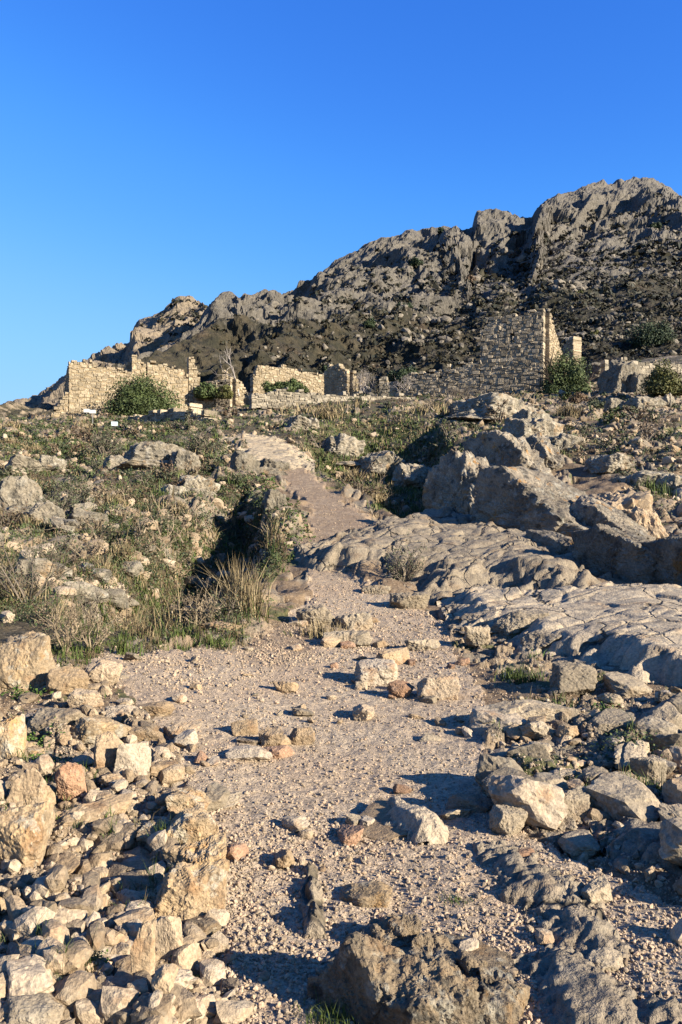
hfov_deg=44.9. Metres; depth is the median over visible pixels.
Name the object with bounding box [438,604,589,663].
outcrop
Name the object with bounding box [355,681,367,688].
stone
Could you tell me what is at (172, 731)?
stone
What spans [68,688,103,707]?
stone
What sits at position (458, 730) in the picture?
stone
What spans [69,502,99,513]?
stone
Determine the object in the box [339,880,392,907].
stone
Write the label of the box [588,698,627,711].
weeds
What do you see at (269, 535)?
grass clump
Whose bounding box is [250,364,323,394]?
ruined wall
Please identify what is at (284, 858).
stone
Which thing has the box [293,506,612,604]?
bedrock slab
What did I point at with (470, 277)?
bush
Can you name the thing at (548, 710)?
stone
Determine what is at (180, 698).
stone
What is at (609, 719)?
stone
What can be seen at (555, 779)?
stone
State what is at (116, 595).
stone
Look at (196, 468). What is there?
shrub
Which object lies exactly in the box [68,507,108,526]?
crag
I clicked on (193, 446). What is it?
shrub
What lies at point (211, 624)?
stone
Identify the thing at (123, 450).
shrub
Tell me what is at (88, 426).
shrub
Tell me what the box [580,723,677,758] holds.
weeds
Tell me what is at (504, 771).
stone
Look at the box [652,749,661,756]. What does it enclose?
stone
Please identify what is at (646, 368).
dry stone wall
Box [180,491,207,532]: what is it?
shrub
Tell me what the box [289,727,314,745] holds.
stone
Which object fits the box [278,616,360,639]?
grass clump
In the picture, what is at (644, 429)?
shrub
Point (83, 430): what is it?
shrub
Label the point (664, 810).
stone
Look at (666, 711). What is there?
stone
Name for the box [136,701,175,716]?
stone
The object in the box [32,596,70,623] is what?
thistle
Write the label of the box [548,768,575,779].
stone
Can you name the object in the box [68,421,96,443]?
shrub
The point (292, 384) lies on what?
juniper
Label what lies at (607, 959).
stone
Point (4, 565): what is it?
shrub
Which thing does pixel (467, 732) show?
stone
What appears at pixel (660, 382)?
bush
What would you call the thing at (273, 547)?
dry grass
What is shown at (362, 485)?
shrub
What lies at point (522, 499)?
boulder
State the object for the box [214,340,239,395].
dead tree
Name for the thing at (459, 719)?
flat rock
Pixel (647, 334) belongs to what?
bush
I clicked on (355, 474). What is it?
shrub
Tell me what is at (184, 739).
stone
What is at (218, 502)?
scree
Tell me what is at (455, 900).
grass clump
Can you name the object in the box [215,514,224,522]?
stone
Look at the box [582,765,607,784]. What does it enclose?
stone
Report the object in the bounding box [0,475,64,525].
crag
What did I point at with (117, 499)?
shrub
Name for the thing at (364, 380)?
bare bush
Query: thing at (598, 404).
shrub
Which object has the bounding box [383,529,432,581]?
shrub
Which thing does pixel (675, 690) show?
stone
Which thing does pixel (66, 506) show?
shrub
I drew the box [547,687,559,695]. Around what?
stone
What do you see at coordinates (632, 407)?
shrub
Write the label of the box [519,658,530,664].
stone
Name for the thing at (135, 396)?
bush
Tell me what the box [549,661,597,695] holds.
stone
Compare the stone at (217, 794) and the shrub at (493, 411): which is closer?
the stone at (217, 794)
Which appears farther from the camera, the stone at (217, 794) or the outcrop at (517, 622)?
the outcrop at (517, 622)
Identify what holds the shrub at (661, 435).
on the ground at (292, 589)
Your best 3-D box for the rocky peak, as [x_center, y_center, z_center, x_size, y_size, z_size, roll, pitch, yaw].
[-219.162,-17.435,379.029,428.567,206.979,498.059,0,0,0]
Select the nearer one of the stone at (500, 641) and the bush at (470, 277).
the stone at (500, 641)
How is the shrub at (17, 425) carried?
on the ground at (292, 589)
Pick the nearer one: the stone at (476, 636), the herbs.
the stone at (476, 636)
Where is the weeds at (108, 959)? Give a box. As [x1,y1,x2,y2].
[92,949,112,964]
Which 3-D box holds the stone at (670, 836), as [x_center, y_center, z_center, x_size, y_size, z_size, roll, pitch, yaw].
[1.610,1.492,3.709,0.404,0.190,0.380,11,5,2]
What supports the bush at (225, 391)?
on the ground at (292, 589)
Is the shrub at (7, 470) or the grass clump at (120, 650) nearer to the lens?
the grass clump at (120, 650)
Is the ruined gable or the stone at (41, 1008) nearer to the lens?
the stone at (41, 1008)
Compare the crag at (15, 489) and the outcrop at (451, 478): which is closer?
the crag at (15, 489)
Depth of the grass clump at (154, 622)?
9.69 m
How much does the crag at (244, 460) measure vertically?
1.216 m
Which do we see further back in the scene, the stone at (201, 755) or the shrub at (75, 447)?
the shrub at (75, 447)
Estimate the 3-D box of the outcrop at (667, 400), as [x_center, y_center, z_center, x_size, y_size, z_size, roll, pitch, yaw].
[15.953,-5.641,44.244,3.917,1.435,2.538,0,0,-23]
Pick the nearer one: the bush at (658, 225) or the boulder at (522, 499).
the boulder at (522, 499)
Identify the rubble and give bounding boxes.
[0,623,681,1023]
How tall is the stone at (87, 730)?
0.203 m
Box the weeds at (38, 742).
[26,717,70,746]
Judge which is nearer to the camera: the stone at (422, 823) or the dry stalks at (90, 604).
the stone at (422, 823)
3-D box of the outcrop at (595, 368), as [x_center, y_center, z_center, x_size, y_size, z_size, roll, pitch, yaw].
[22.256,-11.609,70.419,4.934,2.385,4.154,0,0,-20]
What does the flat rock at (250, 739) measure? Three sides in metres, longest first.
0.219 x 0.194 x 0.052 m
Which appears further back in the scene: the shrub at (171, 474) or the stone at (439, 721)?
the shrub at (171, 474)
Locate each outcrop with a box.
[119,788,229,924]
[283,415,431,487]
[306,913,530,1023]
[422,429,564,514]
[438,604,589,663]
[445,392,552,420]
[501,417,585,451]
[570,490,668,539]
[582,362,600,381]
[584,453,681,493]
[597,359,645,394]
[604,393,676,411]
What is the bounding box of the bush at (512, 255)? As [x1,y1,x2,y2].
[508,249,519,258]
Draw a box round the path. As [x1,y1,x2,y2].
[88,436,681,1023]
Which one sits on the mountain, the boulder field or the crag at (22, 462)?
the boulder field
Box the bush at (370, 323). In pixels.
[362,317,375,327]
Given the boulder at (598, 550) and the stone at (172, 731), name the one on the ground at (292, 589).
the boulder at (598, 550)
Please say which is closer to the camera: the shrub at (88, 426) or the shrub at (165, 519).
the shrub at (165, 519)
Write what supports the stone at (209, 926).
on the ground at (292, 589)
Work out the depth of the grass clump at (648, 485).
22.42 m
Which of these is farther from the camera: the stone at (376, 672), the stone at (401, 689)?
the stone at (376, 672)
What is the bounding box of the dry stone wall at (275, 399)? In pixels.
[249,387,419,409]
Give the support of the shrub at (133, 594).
on the ground at (292, 589)
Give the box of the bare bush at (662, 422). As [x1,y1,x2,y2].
[644,411,681,427]
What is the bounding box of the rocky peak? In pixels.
[0,295,205,416]
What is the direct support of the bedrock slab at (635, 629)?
on the ground at (292, 589)
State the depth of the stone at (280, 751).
5.28 m
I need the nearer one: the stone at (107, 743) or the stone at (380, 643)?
the stone at (107, 743)
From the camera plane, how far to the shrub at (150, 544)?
16.46 m
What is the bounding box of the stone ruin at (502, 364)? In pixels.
[403,309,581,395]
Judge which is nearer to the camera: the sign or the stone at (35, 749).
the stone at (35, 749)
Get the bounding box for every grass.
[0,360,681,638]
[0,632,681,981]
[50,610,248,669]
[58,409,463,631]
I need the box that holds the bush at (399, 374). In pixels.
[386,365,418,386]
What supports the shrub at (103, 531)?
on the ground at (292, 589)
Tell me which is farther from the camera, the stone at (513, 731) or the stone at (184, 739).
the stone at (513, 731)
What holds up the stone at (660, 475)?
on the ground at (292, 589)
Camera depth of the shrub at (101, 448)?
30.78 m
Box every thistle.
[32,590,96,652]
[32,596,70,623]
[73,602,121,650]
[137,493,191,574]
[170,577,229,626]
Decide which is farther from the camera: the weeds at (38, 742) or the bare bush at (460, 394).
the bare bush at (460, 394)
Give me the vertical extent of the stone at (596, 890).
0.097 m
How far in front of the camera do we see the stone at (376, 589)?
13.01 m
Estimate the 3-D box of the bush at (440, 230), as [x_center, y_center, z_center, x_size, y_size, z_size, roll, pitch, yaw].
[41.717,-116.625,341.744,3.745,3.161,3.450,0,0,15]
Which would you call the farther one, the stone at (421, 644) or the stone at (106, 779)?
the stone at (421, 644)
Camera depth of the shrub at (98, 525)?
17.08 m
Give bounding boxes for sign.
[89,410,95,422]
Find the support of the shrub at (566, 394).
on the ground at (292, 589)
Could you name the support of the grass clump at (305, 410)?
on the ground at (292, 589)
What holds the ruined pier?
on the ground at (292, 589)
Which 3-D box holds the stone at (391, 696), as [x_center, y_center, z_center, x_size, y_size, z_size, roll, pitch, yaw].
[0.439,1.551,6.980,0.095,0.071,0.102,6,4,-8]
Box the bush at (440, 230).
[437,227,444,233]
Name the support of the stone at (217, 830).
on the path
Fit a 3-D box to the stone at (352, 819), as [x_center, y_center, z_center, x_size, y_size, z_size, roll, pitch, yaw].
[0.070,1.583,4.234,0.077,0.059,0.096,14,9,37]
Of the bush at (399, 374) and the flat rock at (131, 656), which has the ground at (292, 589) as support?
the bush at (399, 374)
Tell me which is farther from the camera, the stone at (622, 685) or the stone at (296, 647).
the stone at (296, 647)
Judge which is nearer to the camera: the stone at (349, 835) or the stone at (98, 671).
the stone at (349, 835)
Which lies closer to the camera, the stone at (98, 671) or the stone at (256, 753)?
the stone at (256, 753)
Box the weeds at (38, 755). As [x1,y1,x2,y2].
[28,751,82,761]
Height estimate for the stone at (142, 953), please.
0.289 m
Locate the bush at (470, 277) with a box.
[466,274,475,283]
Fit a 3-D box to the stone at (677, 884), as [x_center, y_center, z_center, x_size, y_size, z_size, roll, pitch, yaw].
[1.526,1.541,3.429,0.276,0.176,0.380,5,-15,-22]
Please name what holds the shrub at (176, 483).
on the ground at (292, 589)
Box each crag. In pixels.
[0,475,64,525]
[3,454,66,472]
[12,557,73,580]
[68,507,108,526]
[101,440,199,473]
[161,475,220,496]
[226,450,289,475]
[249,556,263,581]
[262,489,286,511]
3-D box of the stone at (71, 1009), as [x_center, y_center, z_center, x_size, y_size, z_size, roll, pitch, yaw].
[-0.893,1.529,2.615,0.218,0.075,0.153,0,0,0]
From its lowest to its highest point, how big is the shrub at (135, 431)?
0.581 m
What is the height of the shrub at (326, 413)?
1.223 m
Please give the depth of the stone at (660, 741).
5.22 m
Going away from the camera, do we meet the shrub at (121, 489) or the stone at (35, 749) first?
the stone at (35, 749)
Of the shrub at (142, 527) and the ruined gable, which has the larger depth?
the ruined gable
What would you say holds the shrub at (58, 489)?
on the ground at (292, 589)
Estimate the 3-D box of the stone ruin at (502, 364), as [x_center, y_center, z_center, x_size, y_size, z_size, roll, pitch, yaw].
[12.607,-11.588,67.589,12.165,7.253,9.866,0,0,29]
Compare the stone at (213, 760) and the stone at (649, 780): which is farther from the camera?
the stone at (213, 760)
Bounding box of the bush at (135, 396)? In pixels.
[101,372,185,415]
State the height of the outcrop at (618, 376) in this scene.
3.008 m
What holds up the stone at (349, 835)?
on the path
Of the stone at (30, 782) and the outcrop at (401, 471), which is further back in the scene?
the outcrop at (401, 471)
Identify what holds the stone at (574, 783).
on the rubble
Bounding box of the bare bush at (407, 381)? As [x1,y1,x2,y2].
[386,373,414,390]
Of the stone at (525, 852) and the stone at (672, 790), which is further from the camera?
the stone at (672, 790)
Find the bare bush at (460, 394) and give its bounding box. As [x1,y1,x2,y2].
[437,382,484,399]
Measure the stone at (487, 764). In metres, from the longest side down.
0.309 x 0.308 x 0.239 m
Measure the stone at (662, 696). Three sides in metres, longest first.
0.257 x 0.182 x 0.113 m
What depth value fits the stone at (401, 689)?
6.95 m
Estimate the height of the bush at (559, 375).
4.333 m
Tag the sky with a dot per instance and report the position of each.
(153, 153)
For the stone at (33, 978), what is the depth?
2.56 m
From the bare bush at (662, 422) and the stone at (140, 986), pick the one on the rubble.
the stone at (140, 986)
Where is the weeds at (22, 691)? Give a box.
[1,685,53,701]
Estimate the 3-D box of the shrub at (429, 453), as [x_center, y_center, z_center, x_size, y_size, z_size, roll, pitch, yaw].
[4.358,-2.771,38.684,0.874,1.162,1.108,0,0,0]
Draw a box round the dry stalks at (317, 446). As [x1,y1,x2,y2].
[304,428,335,448]
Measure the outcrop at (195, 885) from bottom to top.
0.301 m
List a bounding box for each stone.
[0,532,9,540]
[0,631,56,690]
[0,714,26,760]
[0,801,54,868]
[4,993,64,1023]
[5,767,55,804]
[6,954,55,996]
[25,708,37,717]
[26,746,44,755]
[27,707,85,737]
[43,851,79,874]
[45,666,90,693]
[49,516,74,533]
[53,490,72,502]
[53,985,73,1012]
[54,792,132,830]
[55,762,86,800]
[57,730,70,745]
[60,581,108,603]
[62,519,79,529]
[63,581,83,597]
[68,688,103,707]
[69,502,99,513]
[70,715,130,743]
[79,562,94,570]
[85,659,122,684]
[92,568,111,584]
[94,731,123,770]
[95,938,134,963]
[97,596,108,602]
[99,773,132,785]
[103,588,128,607]
[104,704,138,720]
[104,927,125,946]
[113,743,150,775]
[123,560,143,577]
[125,978,147,995]
[127,598,138,606]
[128,725,163,741]
[130,917,155,976]
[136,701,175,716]
[144,545,155,551]
[150,760,177,776]
[151,963,178,993]
[155,915,183,959]
[155,969,196,987]
[163,719,201,738]
[172,693,186,702]
[172,729,197,747]
[184,915,221,935]
[189,683,201,689]
[194,750,207,763]
[199,621,241,632]
[204,817,218,838]
[205,782,229,811]
[207,756,219,766]
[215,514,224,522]
[216,553,226,562]
[225,746,272,760]
[226,843,248,860]
[231,718,257,735]
[244,647,252,650]
[259,725,283,746]
[264,745,294,758]
[272,681,298,692]
[274,849,294,868]
[278,734,290,744]
[281,815,310,832]
[285,523,293,528]
[288,620,307,626]
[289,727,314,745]
[290,643,301,650]
[292,708,313,715]
[296,604,334,626]
[296,704,305,708]
[320,636,339,646]
[323,630,372,645]
[326,694,336,699]
[330,662,338,668]
[334,612,372,630]
[338,824,363,846]
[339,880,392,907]
[340,641,355,648]
[345,813,360,825]
[353,703,374,720]
[354,658,398,685]
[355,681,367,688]
[356,656,366,659]
[358,815,374,825]
[360,585,390,593]
[373,639,388,647]
[376,647,409,664]
[384,796,448,844]
[388,680,413,697]
[388,692,396,698]
[389,592,430,608]
[393,784,411,793]
[404,638,440,650]
[407,659,414,665]
[416,676,459,699]
[420,695,436,703]
[435,717,445,725]
[445,793,492,812]
[446,663,454,668]
[454,657,469,665]
[455,727,462,734]
[462,726,475,737]
[463,625,490,646]
[469,705,526,735]
[475,754,523,790]
[479,700,529,723]
[482,767,545,798]
[488,775,567,830]
[489,804,527,836]
[497,639,507,644]
[506,723,522,738]
[507,743,550,759]
[511,668,532,678]
[512,699,579,724]
[516,847,535,857]
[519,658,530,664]
[519,721,555,740]
[527,741,552,752]
[533,772,568,790]
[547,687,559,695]
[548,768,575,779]
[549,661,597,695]
[555,725,578,738]
[556,816,576,831]
[558,829,600,859]
[563,786,591,821]
[566,778,584,789]
[580,874,612,903]
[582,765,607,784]
[584,772,661,822]
[585,947,623,971]
[587,709,600,717]
[588,708,634,735]
[596,693,623,706]
[597,771,635,778]
[602,671,652,697]
[608,736,625,747]
[611,417,618,422]
[614,741,646,771]
[629,757,667,782]
[633,715,679,736]
[634,701,681,729]
[639,774,660,784]
[642,733,681,751]
[649,754,676,773]
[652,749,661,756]
[655,690,674,702]
[656,473,668,479]
[658,692,681,713]
[658,803,681,819]
[658,817,681,865]
[662,775,681,803]
[668,445,680,452]
[668,686,681,693]
[669,746,681,767]
[670,417,679,421]
[672,878,681,895]
[674,517,681,527]
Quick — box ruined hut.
[205,377,249,407]
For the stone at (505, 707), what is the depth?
6.03 m
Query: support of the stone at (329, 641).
on the path
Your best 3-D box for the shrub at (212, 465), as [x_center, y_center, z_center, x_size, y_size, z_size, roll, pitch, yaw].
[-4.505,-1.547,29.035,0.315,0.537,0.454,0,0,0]
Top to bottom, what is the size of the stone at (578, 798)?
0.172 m
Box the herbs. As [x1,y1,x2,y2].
[251,471,315,571]
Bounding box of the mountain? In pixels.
[99,176,681,394]
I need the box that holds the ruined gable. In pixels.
[324,363,365,395]
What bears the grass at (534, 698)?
on the ground at (292, 589)
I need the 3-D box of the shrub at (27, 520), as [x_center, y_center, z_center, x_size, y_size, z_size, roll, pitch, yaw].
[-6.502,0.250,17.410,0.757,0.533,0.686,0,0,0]
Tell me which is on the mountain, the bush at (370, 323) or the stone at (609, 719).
the bush at (370, 323)
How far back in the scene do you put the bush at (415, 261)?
300.51 m
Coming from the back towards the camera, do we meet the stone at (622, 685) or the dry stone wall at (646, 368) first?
the dry stone wall at (646, 368)
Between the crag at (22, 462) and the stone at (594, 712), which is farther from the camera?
the crag at (22, 462)
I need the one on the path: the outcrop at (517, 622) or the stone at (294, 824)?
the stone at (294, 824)
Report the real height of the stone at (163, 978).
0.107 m
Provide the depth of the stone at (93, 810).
4.01 m
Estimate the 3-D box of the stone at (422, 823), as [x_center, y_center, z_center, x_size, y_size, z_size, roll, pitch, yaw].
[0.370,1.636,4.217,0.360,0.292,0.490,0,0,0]
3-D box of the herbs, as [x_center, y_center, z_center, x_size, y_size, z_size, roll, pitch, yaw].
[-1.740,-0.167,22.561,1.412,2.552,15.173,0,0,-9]
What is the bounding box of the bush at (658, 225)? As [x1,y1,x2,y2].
[648,222,661,228]
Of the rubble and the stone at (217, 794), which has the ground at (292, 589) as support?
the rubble
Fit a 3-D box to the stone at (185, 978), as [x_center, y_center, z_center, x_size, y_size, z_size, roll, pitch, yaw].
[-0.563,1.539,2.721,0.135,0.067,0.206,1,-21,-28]
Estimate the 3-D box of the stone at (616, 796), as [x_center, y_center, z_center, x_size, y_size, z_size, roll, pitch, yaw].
[1.501,1.528,4.336,0.392,0.202,0.379,3,0,40]
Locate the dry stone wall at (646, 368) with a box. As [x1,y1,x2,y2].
[600,357,681,376]
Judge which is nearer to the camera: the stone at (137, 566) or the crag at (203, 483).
the stone at (137, 566)
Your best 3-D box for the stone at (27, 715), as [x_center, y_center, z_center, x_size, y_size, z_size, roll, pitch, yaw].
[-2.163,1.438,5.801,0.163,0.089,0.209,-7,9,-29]
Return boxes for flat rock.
[120,672,128,678]
[123,652,141,660]
[220,791,241,809]
[236,736,260,743]
[359,797,408,841]
[408,713,422,718]
[419,733,441,741]
[440,809,471,819]
[453,716,463,721]
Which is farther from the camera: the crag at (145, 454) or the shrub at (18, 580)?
the crag at (145, 454)
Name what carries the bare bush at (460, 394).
on the ground at (292, 589)
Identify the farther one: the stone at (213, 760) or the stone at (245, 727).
the stone at (245, 727)
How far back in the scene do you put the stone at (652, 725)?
5.50 m
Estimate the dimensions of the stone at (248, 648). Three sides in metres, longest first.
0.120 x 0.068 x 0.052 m
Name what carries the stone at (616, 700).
on the ground at (292, 589)
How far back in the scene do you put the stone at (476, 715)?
5.89 m
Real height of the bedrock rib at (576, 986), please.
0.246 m
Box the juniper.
[260,377,309,393]
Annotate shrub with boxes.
[0,421,25,428]
[0,437,27,444]
[0,465,18,475]
[0,495,27,529]
[0,498,112,607]
[0,507,23,530]
[0,558,50,595]
[0,559,14,571]
[0,569,31,590]
[0,573,54,607]
[12,513,46,530]
[18,443,46,452]
[23,534,67,561]
[29,488,78,510]
[46,473,71,498]
[48,442,59,454]
[52,487,83,512]
[58,548,76,564]
[61,528,106,560]
[63,473,97,503]
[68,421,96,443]
[74,418,96,427]
[74,445,91,451]
[76,422,87,437]
[77,550,148,633]
[80,512,112,532]
[84,523,116,539]
[86,434,128,457]
[87,454,110,471]
[87,482,121,502]
[92,424,119,444]
[93,491,130,507]
[106,540,149,589]
[115,485,135,499]
[118,445,127,454]
[120,582,141,626]
[124,419,134,425]
[125,516,154,558]
[130,425,138,435]
[133,473,154,485]
[135,515,159,563]
[157,459,179,474]
[157,515,169,529]
[158,498,205,526]
[162,469,178,481]
[167,424,222,454]
[170,476,186,485]
[172,517,194,573]
[176,410,197,429]
[179,465,203,475]
[180,446,212,467]
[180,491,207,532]
[195,580,253,622]
[208,461,215,473]
[222,405,238,415]
[232,472,242,484]
[247,511,280,571]
[309,404,343,420]
[340,444,390,498]
[340,467,374,480]
[350,395,362,406]
[383,399,391,408]
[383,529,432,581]
[426,442,438,460]
[434,419,460,447]
[463,422,478,429]
[485,398,507,424]
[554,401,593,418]
[557,391,575,400]
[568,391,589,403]
[573,417,597,445]
[584,392,605,408]
[596,430,623,447]
[598,405,622,424]
[621,405,638,412]
[622,403,649,419]
[638,414,662,440]
[645,408,659,421]
[651,431,672,440]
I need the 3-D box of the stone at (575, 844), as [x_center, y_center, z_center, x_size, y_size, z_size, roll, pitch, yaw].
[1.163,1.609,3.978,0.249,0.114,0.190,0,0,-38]
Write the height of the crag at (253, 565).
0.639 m
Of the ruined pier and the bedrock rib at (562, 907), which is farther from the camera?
the ruined pier
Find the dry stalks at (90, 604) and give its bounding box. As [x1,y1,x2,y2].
[69,573,116,626]
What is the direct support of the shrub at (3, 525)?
on the ground at (292, 589)
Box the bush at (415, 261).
[409,256,424,267]
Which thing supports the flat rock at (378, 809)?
on the path
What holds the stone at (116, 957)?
on the rubble
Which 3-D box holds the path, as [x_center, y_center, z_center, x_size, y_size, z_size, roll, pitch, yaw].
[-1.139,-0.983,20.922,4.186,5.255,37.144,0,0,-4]
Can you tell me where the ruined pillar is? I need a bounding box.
[222,370,227,379]
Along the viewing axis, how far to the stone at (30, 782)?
4.10 m
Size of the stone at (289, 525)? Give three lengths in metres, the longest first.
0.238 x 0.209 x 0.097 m
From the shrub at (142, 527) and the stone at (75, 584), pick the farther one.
the shrub at (142, 527)
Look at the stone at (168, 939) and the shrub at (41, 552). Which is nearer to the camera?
the stone at (168, 939)
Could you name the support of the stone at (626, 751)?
on the ground at (292, 589)
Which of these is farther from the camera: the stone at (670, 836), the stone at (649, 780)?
the stone at (649, 780)
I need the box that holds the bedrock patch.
[298,861,326,938]
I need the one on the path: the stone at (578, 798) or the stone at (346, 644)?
the stone at (346, 644)
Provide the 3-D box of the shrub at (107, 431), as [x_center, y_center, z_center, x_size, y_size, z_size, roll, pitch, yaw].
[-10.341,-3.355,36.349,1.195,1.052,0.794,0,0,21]
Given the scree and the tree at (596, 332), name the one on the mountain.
the tree at (596, 332)
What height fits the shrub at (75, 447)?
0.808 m
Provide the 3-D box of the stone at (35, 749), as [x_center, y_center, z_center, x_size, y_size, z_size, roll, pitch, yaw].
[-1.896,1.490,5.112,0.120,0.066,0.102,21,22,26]
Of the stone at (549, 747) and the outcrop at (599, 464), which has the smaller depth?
the stone at (549, 747)
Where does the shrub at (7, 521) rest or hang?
on the ground at (292, 589)
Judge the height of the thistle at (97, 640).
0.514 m
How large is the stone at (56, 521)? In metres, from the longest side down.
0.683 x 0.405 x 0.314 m
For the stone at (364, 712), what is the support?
on the path
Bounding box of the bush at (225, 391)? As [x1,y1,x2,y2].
[216,384,235,399]
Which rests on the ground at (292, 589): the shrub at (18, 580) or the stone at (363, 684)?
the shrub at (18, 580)
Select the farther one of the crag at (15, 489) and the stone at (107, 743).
the crag at (15, 489)
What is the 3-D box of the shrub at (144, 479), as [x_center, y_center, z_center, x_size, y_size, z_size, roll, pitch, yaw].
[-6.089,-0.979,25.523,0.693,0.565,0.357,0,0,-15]
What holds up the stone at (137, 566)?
on the ground at (292, 589)
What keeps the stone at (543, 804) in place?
on the ground at (292, 589)
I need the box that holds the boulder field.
[244,212,681,394]
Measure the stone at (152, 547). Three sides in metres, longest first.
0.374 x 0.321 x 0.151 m
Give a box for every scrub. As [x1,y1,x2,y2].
[0,361,681,644]
[42,495,268,630]
[45,297,207,408]
[193,193,681,394]
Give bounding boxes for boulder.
[470,465,655,540]
[525,523,681,584]
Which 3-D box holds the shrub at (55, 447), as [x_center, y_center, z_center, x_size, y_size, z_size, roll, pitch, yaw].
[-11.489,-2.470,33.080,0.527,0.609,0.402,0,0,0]
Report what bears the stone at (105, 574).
on the ground at (292, 589)
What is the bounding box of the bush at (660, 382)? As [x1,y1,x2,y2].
[633,358,681,396]
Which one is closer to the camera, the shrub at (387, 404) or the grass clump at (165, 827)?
the grass clump at (165, 827)
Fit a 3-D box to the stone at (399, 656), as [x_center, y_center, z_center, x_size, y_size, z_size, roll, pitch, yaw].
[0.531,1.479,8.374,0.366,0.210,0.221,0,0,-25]
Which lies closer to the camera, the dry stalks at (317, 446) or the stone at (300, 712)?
the stone at (300, 712)
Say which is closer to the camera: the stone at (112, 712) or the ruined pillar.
the stone at (112, 712)
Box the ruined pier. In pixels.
[379,377,396,395]
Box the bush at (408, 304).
[394,302,415,307]
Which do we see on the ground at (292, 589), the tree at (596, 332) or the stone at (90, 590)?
the stone at (90, 590)
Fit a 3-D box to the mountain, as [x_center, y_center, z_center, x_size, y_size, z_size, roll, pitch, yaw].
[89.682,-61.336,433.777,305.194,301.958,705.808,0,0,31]
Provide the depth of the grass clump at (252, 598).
10.37 m
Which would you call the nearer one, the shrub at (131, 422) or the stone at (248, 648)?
the stone at (248, 648)
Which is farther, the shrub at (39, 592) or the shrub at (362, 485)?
the shrub at (362, 485)
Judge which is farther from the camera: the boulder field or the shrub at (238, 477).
the boulder field
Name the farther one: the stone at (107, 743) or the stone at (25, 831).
the stone at (107, 743)
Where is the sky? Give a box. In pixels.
[0,0,681,404]
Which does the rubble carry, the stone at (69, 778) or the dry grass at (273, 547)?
the stone at (69, 778)
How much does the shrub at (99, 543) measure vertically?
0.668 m
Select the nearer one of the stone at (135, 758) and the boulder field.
the stone at (135, 758)
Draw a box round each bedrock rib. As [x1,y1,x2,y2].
[472,840,630,957]
[511,937,681,1023]
[587,816,681,876]
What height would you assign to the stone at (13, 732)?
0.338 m
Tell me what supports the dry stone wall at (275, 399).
on the ground at (292, 589)
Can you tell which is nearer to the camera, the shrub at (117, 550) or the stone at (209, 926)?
the stone at (209, 926)
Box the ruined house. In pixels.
[51,355,215,417]
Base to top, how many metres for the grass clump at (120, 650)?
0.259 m
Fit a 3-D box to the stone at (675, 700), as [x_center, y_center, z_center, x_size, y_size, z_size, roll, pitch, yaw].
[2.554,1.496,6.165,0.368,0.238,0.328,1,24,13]
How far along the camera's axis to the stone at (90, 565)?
14.23 m
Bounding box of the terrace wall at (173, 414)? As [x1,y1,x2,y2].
[126,403,219,421]
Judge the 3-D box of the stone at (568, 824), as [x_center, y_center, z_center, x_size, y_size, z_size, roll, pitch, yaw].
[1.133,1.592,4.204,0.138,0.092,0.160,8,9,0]
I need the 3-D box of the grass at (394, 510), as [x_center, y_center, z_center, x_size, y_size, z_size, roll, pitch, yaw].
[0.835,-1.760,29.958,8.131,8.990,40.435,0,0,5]
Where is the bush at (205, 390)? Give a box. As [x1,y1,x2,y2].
[193,381,218,399]
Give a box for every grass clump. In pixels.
[76,572,198,635]
[106,634,143,655]
[141,815,198,850]
[181,553,288,622]
[238,506,293,582]
[251,398,379,416]
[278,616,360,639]
[285,981,363,1023]
[362,478,395,507]
[394,399,454,417]
[434,891,481,907]
[492,661,543,681]
[508,670,548,684]
[631,475,676,496]
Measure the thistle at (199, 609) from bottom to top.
0.745 m
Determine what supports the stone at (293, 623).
on the path
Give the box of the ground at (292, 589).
[0,355,681,1022]
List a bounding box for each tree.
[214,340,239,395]
[590,330,598,334]
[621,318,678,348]
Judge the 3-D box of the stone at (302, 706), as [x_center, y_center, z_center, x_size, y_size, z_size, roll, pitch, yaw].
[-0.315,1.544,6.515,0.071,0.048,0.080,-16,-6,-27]
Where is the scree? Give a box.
[0,359,681,632]
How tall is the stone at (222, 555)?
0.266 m
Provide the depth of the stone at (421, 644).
9.05 m
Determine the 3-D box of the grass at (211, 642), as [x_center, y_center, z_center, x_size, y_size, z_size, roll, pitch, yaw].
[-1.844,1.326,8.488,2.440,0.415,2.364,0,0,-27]
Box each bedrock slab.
[219,432,315,471]
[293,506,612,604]
[435,581,681,686]
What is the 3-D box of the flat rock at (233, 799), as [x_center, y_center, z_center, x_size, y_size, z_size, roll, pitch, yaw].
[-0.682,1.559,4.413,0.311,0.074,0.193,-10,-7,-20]
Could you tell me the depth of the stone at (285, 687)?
7.02 m
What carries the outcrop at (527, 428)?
on the ground at (292, 589)
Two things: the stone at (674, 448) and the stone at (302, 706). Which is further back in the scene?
the stone at (674, 448)
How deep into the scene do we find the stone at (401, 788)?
4.71 m
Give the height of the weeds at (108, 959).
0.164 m
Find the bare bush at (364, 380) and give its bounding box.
[354,368,376,392]
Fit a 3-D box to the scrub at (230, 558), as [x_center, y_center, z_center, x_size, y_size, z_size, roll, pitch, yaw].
[-2.797,1.097,17.586,2.799,3.244,16.727,0,0,0]
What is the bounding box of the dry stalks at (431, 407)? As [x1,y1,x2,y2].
[423,396,434,417]

